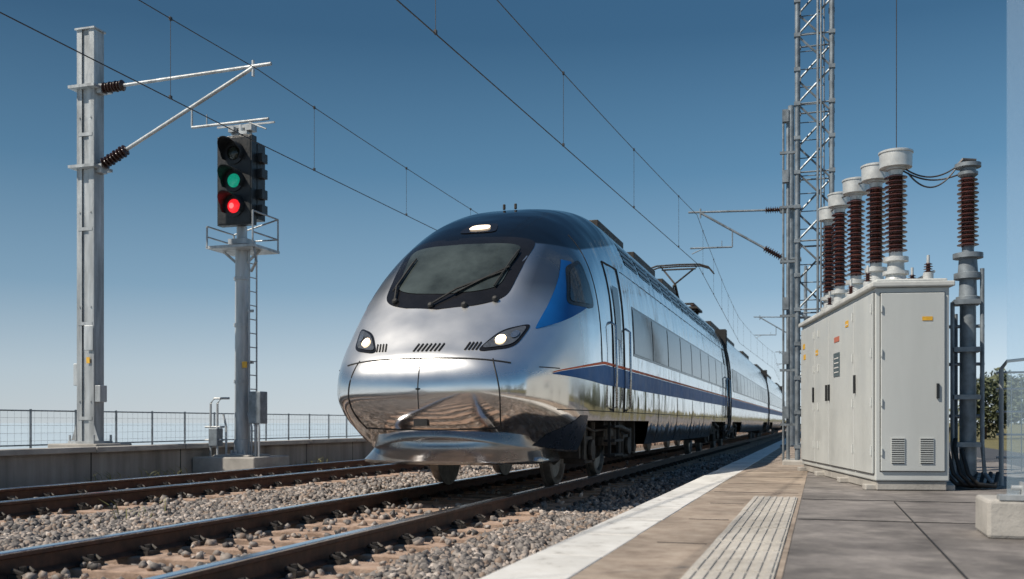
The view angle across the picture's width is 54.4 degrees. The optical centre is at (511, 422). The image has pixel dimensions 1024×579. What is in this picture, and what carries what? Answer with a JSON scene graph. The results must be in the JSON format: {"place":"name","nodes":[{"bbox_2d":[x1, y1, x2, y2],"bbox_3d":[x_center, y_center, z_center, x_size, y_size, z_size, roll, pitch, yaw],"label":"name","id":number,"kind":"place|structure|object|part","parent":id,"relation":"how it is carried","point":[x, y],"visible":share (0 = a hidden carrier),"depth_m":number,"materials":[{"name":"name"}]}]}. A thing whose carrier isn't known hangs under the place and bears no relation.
{"place":"outdoors","nodes":[
{"label":"outdoors","id":0,"kind":"place"},
{"bbox_2d":[0,423,800,448],"bbox_3d":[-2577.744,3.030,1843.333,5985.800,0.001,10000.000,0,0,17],"label":"sea","id":1,"kind":"structure","parent":0,"point":[64,431],"depth_m":308.60,"materials":[{"name":"liquid"}]},
{"bbox_2d":[0,0,1023,422],"label":"sky","id":2,"kind":"structure","parent":0,"point":[700,90],"materials":[{"name":"blue"}]},
{"bbox_2d":[780,0,834,464],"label":"lattice tower","id":3,"kind":"structure","parent":0,"point":[797,459],"depth_m":16.25,"materials":[{"name":"metal"}]},
{"bbox_2d":[800,423,1023,452],"bbox_3d":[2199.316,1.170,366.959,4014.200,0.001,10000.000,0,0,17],"label":"ground","id":4,"kind":"structure","parent":0,"point":[992,443],"depth_m":69.44,"materials":[{"name":"green plant"}]},
{"bbox_2d":[0,441,373,487],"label":"low concrete wall","id":5,"kind":"structure","parent":4,"relation":"on","point":[28,470],"depth_m":17.21,"materials":[{"name":"concrete"}]},
{"bbox_2d":[48,26,271,447],"bbox_3d":[-6.107,-3.316,17.535,4.226,7.559,0.950,0,0,17],"label":"catenary mast","id":6,"kind":"object","parent":5,"relation":"on","point":[93,165],"visible":0.98,"depth_m":17.90,"materials":[{"name":"metal"}]},
{"bbox_2d":[0,409,360,447],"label":"fence","id":7,"kind":"object","parent":5,"relation":"on","point":[30,425],"visible":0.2,"depth_m":21.85,"materials":[{"name":"metal"}]},
{"bbox_2d":[0,438,365,455],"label":"coping","id":8,"kind":"object","parent":5,"relation":"on","point":[38,451],"visible":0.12,"depth_m":17.46,"materials":[{"name":"concrete"}]},
{"bbox_2d":[90,442,352,480],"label":"joints","id":9,"kind":"object","parent":5,"relation":"attached to","point":[180,461],"visible":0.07,"depth_m":18.66,"materials":[{"name":"grey concrete"}]},
{"bbox_2d":[0,452,749,578],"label":"ballast stones","id":10,"kind":"object","parent":4,"relation":"on","point":[485,553],"visible":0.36,"depth_m":9.94,"materials":[{"name":"grey gravel"}]},
{"bbox_2d":[193,121,288,472],"bbox_3d":[-5.238,-2.428,19.381,1.395,6.755,1.300,0,0,17],"label":"railway signal","id":11,"kind":"object","parent":10,"relation":"on","point":[242,177],"visible":1,"depth_m":19.20,"materials":[{"name":"metal"}]},
{"bbox_2d":[378,426,800,490],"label":"ballast bed","id":12,"kind":"object","parent":4,"relation":"on","point":[751,450],"depth_m":46.48,"materials":[{"name":"grey gravel"}]},
{"bbox_2d":[0,432,747,523],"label":"railway track","id":13,"kind":"structure","parent":12,"relation":"on","point":[74,498],"depth_m":14.28,"materials":[{"name":"brown metal"}]},
{"bbox_2d":[0,427,800,578],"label":"railway track","id":14,"kind":"structure","parent":12,"relation":"on","point":[334,554],"depth_m":8.67,"materials":[{"name":"brown metal"}]},
{"bbox_2d":[337,203,785,485],"bbox_3d":[13.275,-1.901,57.176,3.176,5.522,96.907,0,0,17],"label":"speed train","id":15,"kind":"object","parent":14,"relation":"on","point":[551,343],"visible":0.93,"depth_m":12.09,"materials":[{"name":"silver metal"}]},
{"bbox_3d":[0.790,-1.746,12.341,0.217,0.653,0.888,0,0,23],"label":"cab window frame","id":16,"kind":"part","parent":15,"relation":"part of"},
{"bbox_3d":[0.816,-1.743,12.347,0.176,0.547,0.734,0,0,21],"label":"cab window","id":17,"kind":"part","parent":15,"relation":"part of","materials":[{"name":"grey glass"}]},
{"bbox_3d":[3.973,-1.545,22.113,0.078,0.750,17.260,0,0,17],"label":"door window","id":18,"kind":"part","parent":15,"relation":"part of","materials":[{"name":"grey glass"}]},
{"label":"side windows","id":19,"kind":"part","parent":15,"relation":"part of","materials":[{"name":"grey glass"}]},
{"bbox_2d":[480,431,1023,578],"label":"station platform","id":20,"kind":"structure","parent":4,"relation":"on","point":[764,513],"depth_m":6.03,"materials":[{"name":"concrete"}]},
{"bbox_2d":[688,105,801,446],"bbox_3d":[6.743,-4.190,28.898,3.221,9.760,0.600,0,0,17],"label":"catenary pole","id":21,"kind":"object","parent":20,"relation":"on","point":[792,289],"visible":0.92,"depth_m":28.42,"materials":[{"name":"metal"}]},
{"bbox_2d":[0,0,777,376],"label":"overhead wires","id":22,"kind":"object","parent":21,"relation":"hanging from","point":[358,136],"visible":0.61,"depth_m":16.85,"materials":[{"name":"black metal"}]},
{"bbox_2d":[754,266,810,434],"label":"catenary pole","id":23,"kind":"object","parent":20,"relation":"on","point":[805,289],"visible":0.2,"depth_m":57.50,"materials":[{"name":"metal"}]},
{"bbox_2d":[797,147,954,490],"bbox_3d":[4.288,-1.191,12.171,0.880,3.762,4.340,0,0,7],"label":"electrical cabinet","id":24,"kind":"object","parent":20,"relation":"on","point":[875,380],"visible":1,"depth_m":10.57,"materials":[{"name":"paint"}]},
{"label":"door leaves","id":25,"kind":"part","parent":24,"relation":"part of","materials":[{"name":"paint"}]},
{"bbox_2d":[831,0,999,488],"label":"post insulator","id":26,"kind":"object","parent":20,"relation":"on","point":[963,463],"visible":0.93,"depth_m":10.47,"materials":[{"name":"metal"}]},
{"bbox_2d":[975,481,1023,538],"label":"concrete block","id":27,"kind":"structure","parent":20,"relation":"on","point":[999,516],"depth_m":5.91,"materials":[{"name":"concrete"}]},
{"bbox_2d":[996,358,1023,485],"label":"metal railing","id":28,"kind":"object","parent":20,"relation":"on","point":[1001,372],"visible":1,"depth_m":10.88,"materials":[{"name":"metal"}]},
{"bbox_2d":[949,371,1017,438],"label":"tree","id":29,"kind":"object","parent":4,"relation":"on","point":[991,416],"visible":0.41,"depth_m":70.19,"materials":[{"name":"green plant"}]},
{"bbox_2d":[986,367,1023,426],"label":"tree","id":30,"kind":"object","parent":4,"relation":"on","point":[1006,379],"visible":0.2,"depth_m":72.00,"materials":[{"name":"green plant"}]},
{"bbox_2d":[1004,377,1023,424],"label":"tree","id":31,"kind":"object","parent":4,"relation":"on","point":[1016,403],"visible":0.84,"depth_m":68.25,"materials":[{"name":"green plant"}]},
{"bbox_2d":[949,442,1023,467],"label":"road","id":32,"kind":"structure","parent":0,"point":[991,454],"depth_m":35.24,"materials":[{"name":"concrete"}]}
]}

